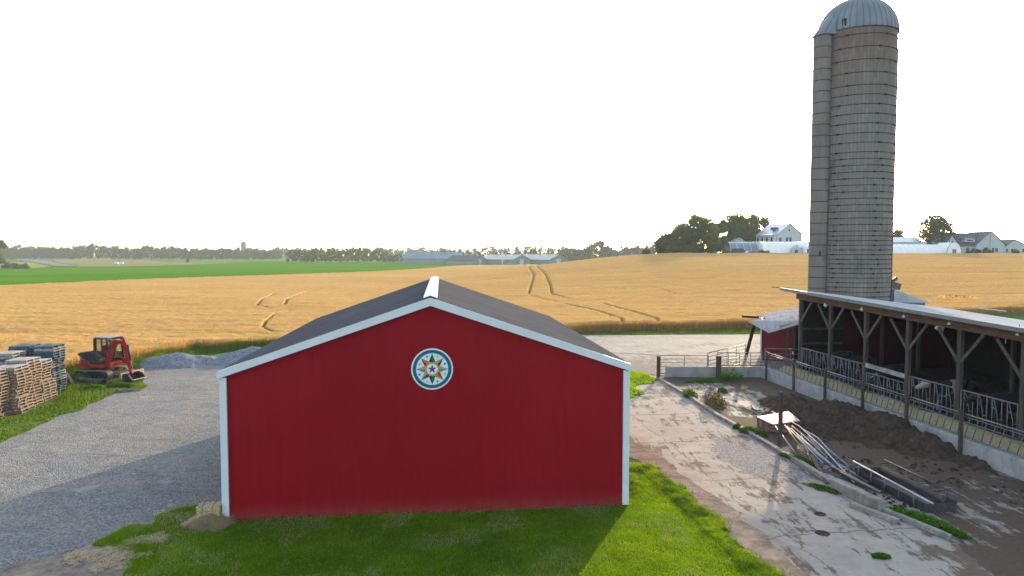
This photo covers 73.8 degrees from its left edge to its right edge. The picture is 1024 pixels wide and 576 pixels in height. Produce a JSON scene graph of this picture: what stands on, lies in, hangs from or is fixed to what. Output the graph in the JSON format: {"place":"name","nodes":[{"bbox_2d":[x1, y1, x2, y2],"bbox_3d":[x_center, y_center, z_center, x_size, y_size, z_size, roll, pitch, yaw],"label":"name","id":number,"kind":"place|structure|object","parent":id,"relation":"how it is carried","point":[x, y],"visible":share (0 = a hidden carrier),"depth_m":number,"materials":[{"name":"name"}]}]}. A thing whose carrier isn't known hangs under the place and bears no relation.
{"place":"outdoors","nodes":[
{"label":"outdoors","id":0,"kind":"place"},
{"bbox_2d":[0,353,25,358],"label":"pallet","id":1,"kind":"object","parent":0,"point":[10,357],"visible":0.58,"depth_m":35.06,"materials":[{"name":"grey wood"}]},
{"bbox_2d":[0,350,25,356],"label":"pallet","id":2,"kind":"object","parent":1,"relation":"on","point":[7,353],"visible":1,"depth_m":35.38,"materials":[{"name":"grey wood"}]},
{"bbox_2d":[1,367,28,373],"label":"pallet","id":3,"kind":"object","parent":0,"point":[19,370],"visible":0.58,"depth_m":32.85,"materials":[{"name":"brown wood"}]},
{"bbox_2d":[0,364,27,370],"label":"pallet","id":4,"kind":"object","parent":3,"relation":"on","point":[12,367],"visible":0.98,"depth_m":32.96,"materials":[{"name":"grey wood"}]},
{"bbox_2d":[8,347,33,351],"bbox_3d":[-26.573,3.317,37.202,1.000,0.144,1.200,0,3,-5],"label":"pallet","id":5,"kind":"object","parent":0,"point":[26,349],"visible":0.42,"depth_m":36.65,"materials":[{"name":"blue paint"}]},
{"bbox_2d":[9,343,40,348],"bbox_3d":[-26.545,3.171,37.199,1.000,0.144,1.200,0,3,-8],"label":"pallet","id":6,"kind":"object","parent":5,"relation":"on","point":[22,346],"visible":0.9,"depth_m":36.94,"materials":[{"name":"blue paint"}]},
{"bbox_2d":[6,359,39,365],"bbox_3d":[-24.565,3.763,34.283,1.000,0.144,1.200,0,3,-8],"label":"pallet","id":7,"kind":"object","parent":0,"point":[32,363],"visible":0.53,"depth_m":34.26,"materials":[{"name":"brown wood"}]},
{"bbox_2d":[5,357,39,362],"bbox_3d":[-24.572,3.617,34.287,1.000,0.144,1.200,0,3,-6],"label":"pallet","id":8,"kind":"object","parent":7,"relation":"on","point":[21,359],"visible":1,"depth_m":33.98,"materials":[{"name":"grey wood"}]},
{"bbox_2d":[0,262,50,268],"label":"hay field","id":9,"kind":"structure","parent":0,"point":[33,265],"depth_m":382.69,"materials":[{"name":"plant"}]},
{"bbox_2d":[17,259,74,265],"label":"road","id":10,"kind":"structure","parent":0,"point":[46,262],"depth_m":488.13,"materials":[{"name":"grey asphalt"}]},
{"bbox_2d":[34,346,65,351],"bbox_3d":[-25.181,3.315,37.234,1.000,0.144,1.200,0,3,-5],"label":"pallet","id":11,"kind":"object","parent":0,"point":[49,349],"visible":0.69,"depth_m":36.68,"materials":[{"name":"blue wood"}]},
{"bbox_2d":[32,343,64,348],"bbox_3d":[-25.247,3.171,37.200,1.000,0.144,1.200,0,3,-5],"label":"pallet","id":12,"kind":"object","parent":11,"relation":"on","point":[48,346],"visible":1,"depth_m":36.94,"materials":[{"name":"blue paint"}]},
{"bbox_2d":[0,521,154,575],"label":"bare dirt","id":13,"kind":"structure","parent":0,"point":[54,565],"depth_m":16.70,"materials":[{"name":"beige soil"}]},
{"bbox_2d":[63,531,167,573],"bbox_3d":[-9.977,6.744,17.280,2.517,0.106,2.146,-2,4,-31],"label":"loose straw","id":14,"kind":"object","parent":13,"relation":"on","point":[80,553],"visible":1,"depth_m":17.22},
{"bbox_2d":[0,351,221,442],"bbox_3d":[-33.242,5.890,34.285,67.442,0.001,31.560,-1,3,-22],"label":"grass verge","id":15,"kind":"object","parent":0,"point":[38,422],"depth_m":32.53,"materials":[{"name":"plant"}]},
{"bbox_2d":[73,376,106,384],"bbox_3d":[-24.839,5.441,39.984,2.856,0.351,0.356,1,3,25],"label":"drain pipe","id":16,"kind":"object","parent":15,"relation":"on","point":[88,380],"visible":0.81,"depth_m":39.72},
{"bbox_2d":[73,335,145,381],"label":"mini excavator","id":17,"kind":"object","parent":15,"relation":"on","point":[106,357],"visible":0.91,"depth_m":41.11,"materials":[{"name":"metal"}]},
{"bbox_2d":[92,388,141,392],"bbox_3d":[-22.065,5.649,37.813,3.032,0.165,1.382,0,3,0],"label":"millings pile","id":18,"kind":"object","parent":15,"relation":"on","point":[126,390],"visible":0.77,"depth_m":37.63,"materials":[{"name":"grey gravel"}]},
{"bbox_2d":[60,337,277,374],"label":"tall grass","id":19,"kind":"structure","parent":15,"relation":"on","point":[221,348],"depth_m":51.76,"materials":[{"name":"green plant"}]},
{"bbox_2d":[0,365,225,569],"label":"gravel yard","id":20,"kind":"structure","parent":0,"point":[91,473],"depth_m":24.63,"materials":[{"name":"grey gravel"}]},
{"bbox_2d":[136,352,217,368],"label":"gravel pile","id":21,"kind":"object","parent":20,"relation":"on","point":[175,360],"visible":0.88,"depth_m":46.07,"materials":[{"name":"grey gravel"}]},
{"bbox_2d":[214,346,260,365],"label":"gravel pile","id":22,"kind":"object","parent":20,"relation":"on","point":[225,359],"visible":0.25,"depth_m":47.43,"materials":[{"name":"grey gravel"}]},
{"bbox_2d":[43,258,233,266],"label":"fallow field","id":23,"kind":"structure","parent":0,"point":[101,262],"depth_m":492.04,"materials":[{"name":"beige soil"}]},
{"bbox_2d":[0,262,495,284],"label":"corn field","id":24,"kind":"structure","parent":0,"point":[38,276],"depth_m":280.74,"materials":[{"name":"green plant"}]},
{"bbox_2d":[286,247,389,262],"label":"clump of trees","id":25,"kind":"object","parent":24,"relation":"on","point":[307,256],"visible":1,"depth_m":481.11,"materials":[{"name":"green plant"}]},
{"bbox_2d":[143,258,402,261],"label":"field","id":26,"kind":"structure","parent":0,"point":[218,260],"depth_m":608.62,"materials":[{"name":"green plant"}]},
{"bbox_2d":[92,462,781,575],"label":"lawn","id":27,"kind":"structure","parent":0,"point":[411,534],"depth_m":17.70,"materials":[{"name":"plant"}]},
{"bbox_2d":[180,511,235,531],"bbox_3d":[-8.548,6.501,19.298,1.578,0.508,1.381,0,3,0],"label":"straw heap","id":28,"kind":"object","parent":27,"relation":"on","point":[210,521],"visible":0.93,"depth_m":19.05,"materials":[{"name":"beige plant"}]},
{"bbox_2d":[196,500,221,517],"bbox_3d":[-8.597,6.293,19.396,0.643,0.352,0.480,-1,3,-11],"label":"hay bale","id":29,"kind":"object","parent":28,"relation":"on","point":[214,507],"visible":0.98,"depth_m":19.23,"materials":[{"name":"beige plant"}]},
{"bbox_2d":[629,461,795,575],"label":"edge grass","id":30,"kind":"structure","parent":27,"relation":"on","point":[742,559],"depth_m":20.09,"materials":[{"name":"green plant"}]},
{"bbox_2d":[0,253,1023,364],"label":"wheat field","id":31,"kind":"structure","parent":0,"point":[674,263],"depth_m":104.38,"materials":[{"name":"yellow plant"}]},
{"bbox_2d":[0,262,1023,360],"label":"wheat ears","id":32,"kind":"object","parent":31,"relation":"attached to","point":[943,295],"visible":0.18,"depth_m":85.97,"materials":[{"name":"yellow plant"}]},
{"bbox_2d":[0,0,1023,255],"label":"sky","id":33,"kind":"structure","parent":0,"point":[267,125],"materials":[{"name":"white"}]},
{"bbox_2d":[5,256,1023,554],"bbox_3d":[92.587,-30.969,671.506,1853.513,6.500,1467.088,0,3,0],"label":"ground","id":34,"kind":"structure","parent":0,"point":[1017,316],"depth_m":389.78,"materials":[{"name":"green plant"}]},
{"bbox_2d":[1,243,282,259],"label":"woodland","id":35,"kind":"object","parent":34,"relation":"on","point":[89,251],"visible":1,"depth_m":697.47,"materials":[{"name":"green plant"}]},
{"bbox_2d":[216,276,631,520],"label":"red barn","id":36,"kind":"structure","parent":34,"relation":"on","point":[342,412],"depth_m":19.99,"materials":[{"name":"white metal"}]},
{"bbox_2d":[411,348,452,389],"bbox_3d":[-2.325,2.361,19.882,1.210,1.210,0.035,0,3,-6],"label":"star disc","id":37,"kind":"object","parent":36,"relation":"attached to","point":[431,368],"visible":1,"depth_m":19.87,"materials":[{"name":"multicoloured paint"}]},
{"bbox_2d":[402,250,461,263],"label":"poultry barn","id":38,"kind":"structure","parent":34,"relation":"on","point":[418,257],"depth_m":426.88,"materials":[{"name":"grey metal"}]},
{"bbox_2d":[238,246,650,257],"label":"woodland","id":39,"kind":"object","parent":34,"relation":"on","point":[441,249],"visible":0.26,"depth_m":910.53,"materials":[{"name":"green plant"}]},
{"bbox_2d":[446,253,487,264],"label":"poultry barn","id":40,"kind":"structure","parent":34,"relation":"on","point":[466,259],"depth_m":416.60,"materials":[{"name":"grey metal"}]},
{"bbox_2d":[387,249,574,261],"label":"trees","id":41,"kind":"object","parent":34,"relation":"on","point":[396,257],"visible":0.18,"depth_m":526.16,"materials":[{"name":"green plant"}]},
{"bbox_2d":[484,252,531,264],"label":"poultry barn","id":42,"kind":"structure","parent":34,"relation":"on","point":[496,259],"depth_m":408.15,"materials":[{"name":"grey metal"}]},
{"bbox_2d":[60,304,1023,369],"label":"wheat stalks","id":43,"kind":"object","parent":34,"relation":"on","point":[583,328],"visible":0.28,"depth_m":66.98,"materials":[{"name":"yellow plant"}]},
{"bbox_2d":[523,252,568,264],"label":"poultry barn","id":44,"kind":"structure","parent":34,"relation":"on","point":[541,259],"depth_m":404.43,"materials":[{"name":"grey metal"}]},
{"bbox_2d":[560,240,657,260],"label":"hazy grove","id":45,"kind":"object","parent":34,"relation":"on","point":[589,251],"visible":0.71,"depth_m":557.22,"materials":[{"name":"green plant"}]},
{"bbox_2d":[653,233,670,253],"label":"broadleaf tree","id":46,"kind":"object","parent":34,"relation":"on","point":[660,243],"visible":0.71,"depth_m":213.77,"materials":[{"name":"green plant"}]},
{"bbox_2d":[665,222,698,252],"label":"broadleaf tree","id":47,"kind":"object","parent":34,"relation":"on","point":[680,233],"visible":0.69,"depth_m":211.38,"materials":[{"name":"green plant"}]},
{"bbox_2d":[680,213,713,246],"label":"broadleaf tree","id":48,"kind":"object","parent":34,"relation":"on","point":[697,221],"visible":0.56,"depth_m":214.56,"materials":[{"name":"green plant"}]},
{"bbox_2d":[704,227,728,252],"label":"broadleaf tree","id":49,"kind":"object","parent":34,"relation":"on","point":[712,235],"visible":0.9,"depth_m":206.35,"materials":[{"name":"green plant"}]},
{"bbox_2d":[715,219,744,244],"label":"broadleaf tree","id":50,"kind":"object","parent":34,"relation":"on","point":[732,234],"visible":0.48,"depth_m":226.88,"materials":[{"name":"green plant"}]},
{"bbox_2d":[721,211,753,243],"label":"broadleaf tree","id":51,"kind":"object","parent":34,"relation":"on","point":[740,221],"visible":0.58,"depth_m":229.19,"materials":[{"name":"green plant"}]},
{"bbox_2d":[724,242,758,251],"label":"greenhouse","id":52,"kind":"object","parent":34,"relation":"on","point":[747,246],"visible":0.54,"depth_m":205.57,"materials":[{"name":"white paint"}]},
{"bbox_2d":[744,210,760,241],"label":"broadleaf tree","id":53,"kind":"object","parent":34,"relation":"on","point":[754,218],"visible":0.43,"depth_m":232.11,"materials":[{"name":"green plant"}]},
{"bbox_2d":[752,213,772,241],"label":"broadleaf tree","id":54,"kind":"object","parent":34,"relation":"on","point":[764,222],"visible":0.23,"depth_m":239.10,"materials":[{"name":"green plant"}]},
{"bbox_2d":[742,307,798,365],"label":"red feed room","id":55,"kind":"object","parent":34,"relation":"on","point":[779,329],"visible":0.59,"depth_m":48.08,"materials":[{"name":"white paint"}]},
{"bbox_2d":[755,223,803,241],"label":"farmhouse","id":56,"kind":"object","parent":34,"relation":"on","point":[787,232],"visible":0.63,"depth_m":222.05,"materials":[{"name":"white"}]},
{"bbox_2d":[756,241,808,252],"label":"greenhouse","id":57,"kind":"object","parent":34,"relation":"on","point":[787,247],"visible":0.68,"depth_m":201.75,"materials":[{"name":"white paint"}]},
{"bbox_2d":[808,0,900,300],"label":"silo","id":58,"kind":"object","parent":34,"relation":"on","point":[854,119],"visible":0.76,"depth_m":52.25,"materials":[{"name":"concrete"}]},
{"bbox_2d":[773,287,1023,441],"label":"cattle shed","id":59,"kind":"structure","parent":34,"relation":"on","point":[972,346],"depth_m":38.59,"materials":[{"name":"metal"}]},
{"bbox_2d":[800,347,827,376],"bbox_3d":[17.624,4.404,39.768,0.082,1.515,2.970,0,3,-6],"label":"headlock panel","id":60,"kind":"object","parent":59,"relation":"attached to","point":[802,354],"visible":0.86,"depth_m":39.89,"materials":[{"name":"metal"}]},
{"bbox_2d":[810,351,859,376],"bbox_3d":[18.679,4.374,39.437,2.978,1.489,0.673,0,3,1],"label":"cow","id":61,"kind":"object","parent":59,"relation":"on","point":[846,354],"visible":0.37,"depth_m":39.20},
{"bbox_2d":[830,355,862,388],"bbox_3d":[17.972,4.569,36.632,0.082,1.515,2.970,0,3,-6],"label":"headlock panel","id":62,"kind":"object","parent":59,"relation":"attached to","point":[831,368],"visible":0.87,"depth_m":36.71,"materials":[{"name":"metal"}]},
{"bbox_2d":[829,356,876,382],"bbox_3d":[18.871,4.466,37.704,2.978,1.489,0.673,-1,3,-10],"label":"cow","id":63,"kind":"object","parent":59,"relation":"on","point":[872,360],"visible":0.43,"depth_m":37.47},
{"bbox_2d":[866,372,903,402],"bbox_3d":[18.321,4.924,33.506,0.082,1.135,2.970,0,3,-6],"label":"headlock panel","id":64,"kind":"object","parent":59,"relation":"attached to","point":[887,378],"visible":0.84,"depth_m":33.35,"materials":[{"name":"metal"}]},
{"bbox_2d":[865,363,904,377],"bbox_3d":[18.265,4.038,33.453,0.060,0.270,2.964,0,3,-6],"label":"plank","id":65,"kind":"object","parent":59,"relation":"attached to","point":[885,370],"visible":1,"depth_m":33.34,"materials":[{"name":"grey wood"}]},
{"bbox_2d":[865,364,911,393],"bbox_3d":[19.195,4.618,34.809,2.979,1.489,0.673,-1,3,-15],"label":"cow","id":66,"kind":"object","parent":59,"relation":"on","point":[897,368],"visible":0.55,"depth_m":34.58},
{"bbox_2d":[908,375,954,417],"bbox_3d":[18.670,4.900,30.359,0.082,1.515,2.970,0,3,-6],"label":"headlock panel","id":67,"kind":"object","parent":59,"relation":"attached to","point":[923,380],"visible":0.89,"depth_m":30.40,"materials":[{"name":"metal"}]},
{"bbox_2d":[915,379,978,411],"bbox_3d":[19.641,4.831,30.786,2.975,1.489,0.673,0,3,-3],"label":"cow","id":68,"kind":"object","parent":59,"relation":"on","point":[971,385],"visible":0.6,"depth_m":30.58},
{"bbox_2d":[960,389,1018,439],"bbox_3d":[19.018,5.065,27.223,0.082,1.515,2.970,0,3,-6],"label":"headlock panel","id":69,"kind":"object","parent":59,"relation":"attached to","point":[994,399],"visible":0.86,"depth_m":27.06,"materials":[{"name":"metal"}]},
{"bbox_2d":[962,392,1018,428],"bbox_3d":[19.961,4.981,27.927,2.975,1.489,0.673,0,3,2],"label":"cow","id":70,"kind":"object","parent":59,"relation":"on","point":[1012,397],"visible":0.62,"depth_m":27.73},
{"bbox_2d":[893,237,926,244],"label":"barn","id":71,"kind":"structure","parent":34,"relation":"on","point":[905,240],"depth_m":218.57,"materials":[{"name":"white metal"}]},
{"bbox_2d":[891,277,928,305],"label":"silo room","id":72,"kind":"object","parent":34,"relation":"on","point":[899,296],"visible":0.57,"depth_m":53.93,"materials":[{"name":"metal"}]},
{"bbox_2d":[893,244,943,252],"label":"greenhouse","id":73,"kind":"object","parent":34,"relation":"on","point":[918,248],"visible":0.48,"depth_m":208.45,"materials":[{"name":"white paint"}]},
{"bbox_2d":[915,212,956,244],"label":"broadleaf tree","id":74,"kind":"object","parent":34,"relation":"on","point":[939,224],"visible":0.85,"depth_m":218.85,"materials":[{"name":"green plant"}]},
{"bbox_2d":[937,242,961,252],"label":"greenhouse","id":75,"kind":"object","parent":34,"relation":"on","point":[952,247],"visible":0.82,"depth_m":205.71,"materials":[{"name":"plastic"}]},
{"bbox_2d":[927,225,1023,252],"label":"white house","id":76,"kind":"structure","parent":34,"relation":"on","point":[988,240],"depth_m":216.18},
{"bbox_2d":[578,327,760,334],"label":"roadside grass","id":77,"kind":"structure","parent":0,"point":[680,331],"depth_m":64.99,"materials":[{"name":"plant"}]},
{"bbox_2d":[582,334,797,374],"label":"farm lane","id":78,"kind":"structure","parent":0,"point":[640,346],"depth_m":54.47,"materials":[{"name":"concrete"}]},
{"bbox_2d":[629,436,810,575],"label":"dirt strip","id":79,"kind":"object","parent":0,"point":[756,540],"visible":0.61,"depth_m":19.86,"materials":[{"name":"brown soil"}]},
{"bbox_2d":[629,375,993,575],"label":"concrete drive","id":80,"kind":"structure","parent":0,"point":[754,482],"depth_m":21.06,"materials":[{"name":"grey concrete"}]},
{"bbox_2d":[630,371,657,398],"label":"grass patch","id":81,"kind":"object","parent":80,"relation":"on","point":[652,381],"visible":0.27,"depth_m":40.20,"materials":[{"name":"plant"}]},
{"bbox_2d":[656,377,831,483],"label":"concrete curb","id":82,"kind":"structure","parent":80,"relation":"on","point":[810,468],"depth_m":28.07,"materials":[{"name":"grey concrete"}]},
{"bbox_2d":[801,482,840,494],"bbox_3d":[10.093,6.468,22.175,0.640,0.115,1.615,-2,4,-32],"label":"weed clump","id":83,"kind":"object","parent":80,"relation":"on","point":[828,489],"visible":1,"depth_m":22.12,"materials":[{"name":"green plant"}]},
{"bbox_2d":[831,478,886,511],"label":"concrete block","id":84,"kind":"structure","parent":80,"relation":"on","point":[857,494],"depth_m":20.99,"materials":[{"name":"grey concrete"}]},
{"bbox_2d":[849,502,899,523],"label":"concrete block","id":85,"kind":"structure","parent":80,"relation":"on","point":[876,513],"depth_m":19.91,"materials":[{"name":"grey concrete"}]},
{"bbox_2d":[870,551,891,559],"bbox_3d":[9.304,6.726,17.212,0.548,0.123,0.341,0,3,0],"label":"weed clump","id":86,"kind":"object","parent":80,"relation":"on","point":[880,555],"visible":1,"depth_m":17.14,"materials":[{"name":"green plant"}]},
{"bbox_2d":[883,508,951,540],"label":"concrete block","id":87,"kind":"structure","parent":80,"relation":"on","point":[926,527],"depth_m":19.00,"materials":[{"name":"grey concrete"}]},
{"bbox_2d":[661,376,1023,575],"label":"paddock floor","id":88,"kind":"structure","parent":0,"point":[987,518],"depth_m":22.11,"materials":[{"name":"brown soil"}]},
{"bbox_2d":[684,377,721,382],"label":"weed clump","id":89,"kind":"object","parent":88,"relation":"on","point":[706,379],"visible":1,"depth_m":40.25,"materials":[{"name":"green plant"}]},
{"bbox_2d":[703,391,726,408],"bbox_3d":[10.107,5.494,34.039,1.202,0.812,1.166,2,3,30],"label":"weed clump","id":90,"kind":"object","parent":88,"relation":"on","point":[716,400],"visible":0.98,"depth_m":33.90,"materials":[{"name":"green plant"}]},
{"bbox_2d":[675,380,770,417],"bbox_3d":[11.636,5.774,36.361,4.634,0.001,9.442,0,3,0],"label":"wet patch","id":91,"kind":"object","parent":88,"relation":"on","point":[745,399],"visible":0.64,"depth_m":36.08,"materials":[{"name":"grey liquid"}]},
{"bbox_2d":[716,368,743,380],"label":"weed clump","id":92,"kind":"object","parent":88,"relation":"on","point":[729,376],"visible":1,"depth_m":40.70,"materials":[{"name":"green plant"}]},
{"bbox_2d":[757,419,788,428],"bbox_3d":[11.350,5.910,29.703,1.000,0.144,1.200,0,3,2],"label":"pallet","id":93,"kind":"object","parent":88,"relation":"on","point":[765,426],"visible":0.43,"depth_m":29.13,"materials":[{"name":"brown wood"}]},
{"bbox_2d":[756,416,789,425],"bbox_3d":[11.350,5.765,29.695,1.000,0.144,1.200,0,3,-1],"label":"pallet","id":94,"kind":"object","parent":93,"relation":"on","point":[768,424],"visible":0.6,"depth_m":29.11,"materials":[{"name":"brown wood"}]},
{"bbox_2d":[757,411,799,424],"bbox_3d":[11.773,5.672,29.720,2.496,0.040,1.396,-2,3,-29],"label":"board","id":95,"kind":"object","parent":94,"relation":"on","point":[772,419],"visible":0.86,"depth_m":29.59,"materials":[{"name":"white wood"}]},
{"bbox_2d":[778,391,782,444],"bbox_3d":[10.718,5.207,27.235,0.140,2.150,0.140,0,3,0],"label":"fence post","id":96,"kind":"object","parent":88,"relation":"on","point":[780,420],"visible":1,"depth_m":27.18,"materials":[{"name":"brown wood"}]},
{"bbox_2d":[778,452,820,467],"bbox_3d":[10.538,6.254,25.079,0.437,0.238,2.047,-1,3,-20],"label":"weed clump","id":97,"kind":"object","parent":88,"relation":"on","point":[808,461],"visible":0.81,"depth_m":24.93,"materials":[{"name":"green plant"}]},
{"bbox_2d":[796,444,869,484],"bbox_3d":[11.614,6.320,24.866,1.274,0.217,5.006,0,3,0],"label":"sheeting","id":98,"kind":"object","parent":88,"relation":"on","point":[825,466],"visible":0.59,"depth_m":24.56,"materials":[{"name":"grey metal"}]},
{"bbox_2d":[772,411,854,482],"bbox_3d":[11.551,5.911,26.147,0.528,0.747,7.129,0,3,0],"label":"pipe","id":99,"kind":"object","parent":98,"relation":"on","point":[816,442],"visible":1,"depth_m":26.15,"materials":[{"name":"silver metal"}]},
{"bbox_2d":[839,471,881,493],"bbox_3d":[11.402,6.368,22.407,0.100,0.060,2.008,0,3,-9],"label":"iron bar","id":100,"kind":"object","parent":98,"relation":"on","point":[861,482],"visible":1,"depth_m":22.32,"materials":[{"name":"metal"}]},
{"bbox_2d":[665,366,1023,480],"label":"bunk wall","id":101,"kind":"structure","parent":88,"relation":"on","point":[1009,464],"depth_m":32.60,"materials":[{"name":"concrete"}]},
{"bbox_2d":[660,355,708,373],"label":"pipe gate","id":102,"kind":"structure","parent":101,"relation":"attached to","point":[684,362],"depth_m":41.96,"materials":[{"name":"metal"}]},
{"bbox_2d":[707,344,745,365],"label":"pipe gate","id":103,"kind":"structure","parent":101,"relation":"attached to","point":[729,355],"depth_m":45.02,"materials":[{"name":"metal"}]},
{"bbox_2d":[717,352,761,365],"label":"rail fence","id":104,"kind":"object","parent":101,"relation":"on","point":[739,362],"visible":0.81,"depth_m":41.90,"materials":[{"name":"metal"}]},
{"bbox_2d":[765,351,1023,457],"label":"feed fence","id":105,"kind":"object","parent":101,"relation":"on","point":[961,414],"visible":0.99,"depth_m":28.66,"materials":[{"name":"grey metal"}]},
{"bbox_2d":[757,393,996,473],"bbox_3d":[14.081,5.727,30.081,4.760,0.992,13.549,0,3,-6],"label":"manure heap","id":106,"kind":"object","parent":88,"relation":"on","point":[831,420],"visible":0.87,"depth_m":28.42,"materials":[{"name":"soil"}]},
{"bbox_2d":[735,400,1023,513],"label":"clods","id":107,"kind":"object","parent":88,"relation":"on","point":[939,469],"visible":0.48,"depth_m":23.94,"materials":[{"name":"soil"}]},
{"bbox_2d":[853,459,964,512],"bbox_3d":[12.514,6.268,21.708,1.153,0.555,3.725,0,3,-7],"label":"metal trough","id":108,"kind":"object","parent":88,"relation":"on","point":[906,489],"visible":0.99,"depth_m":21.48,"materials":[{"name":"metal"}]},
{"bbox_2d":[887,506,975,539],"bbox_3d":[11.586,6.511,19.360,0.656,0.325,2.791,-2,3,-30],"label":"weed clump","id":109,"kind":"object","parent":88,"relation":"on","point":[935,522],"visible":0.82,"depth_m":19.04,"materials":[{"name":"green plant"}]},
{"bbox_2d":[776,366,1023,457],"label":"feed heap","id":110,"kind":"object","parent":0,"point":[1004,443],"visible":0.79,"depth_m":29.09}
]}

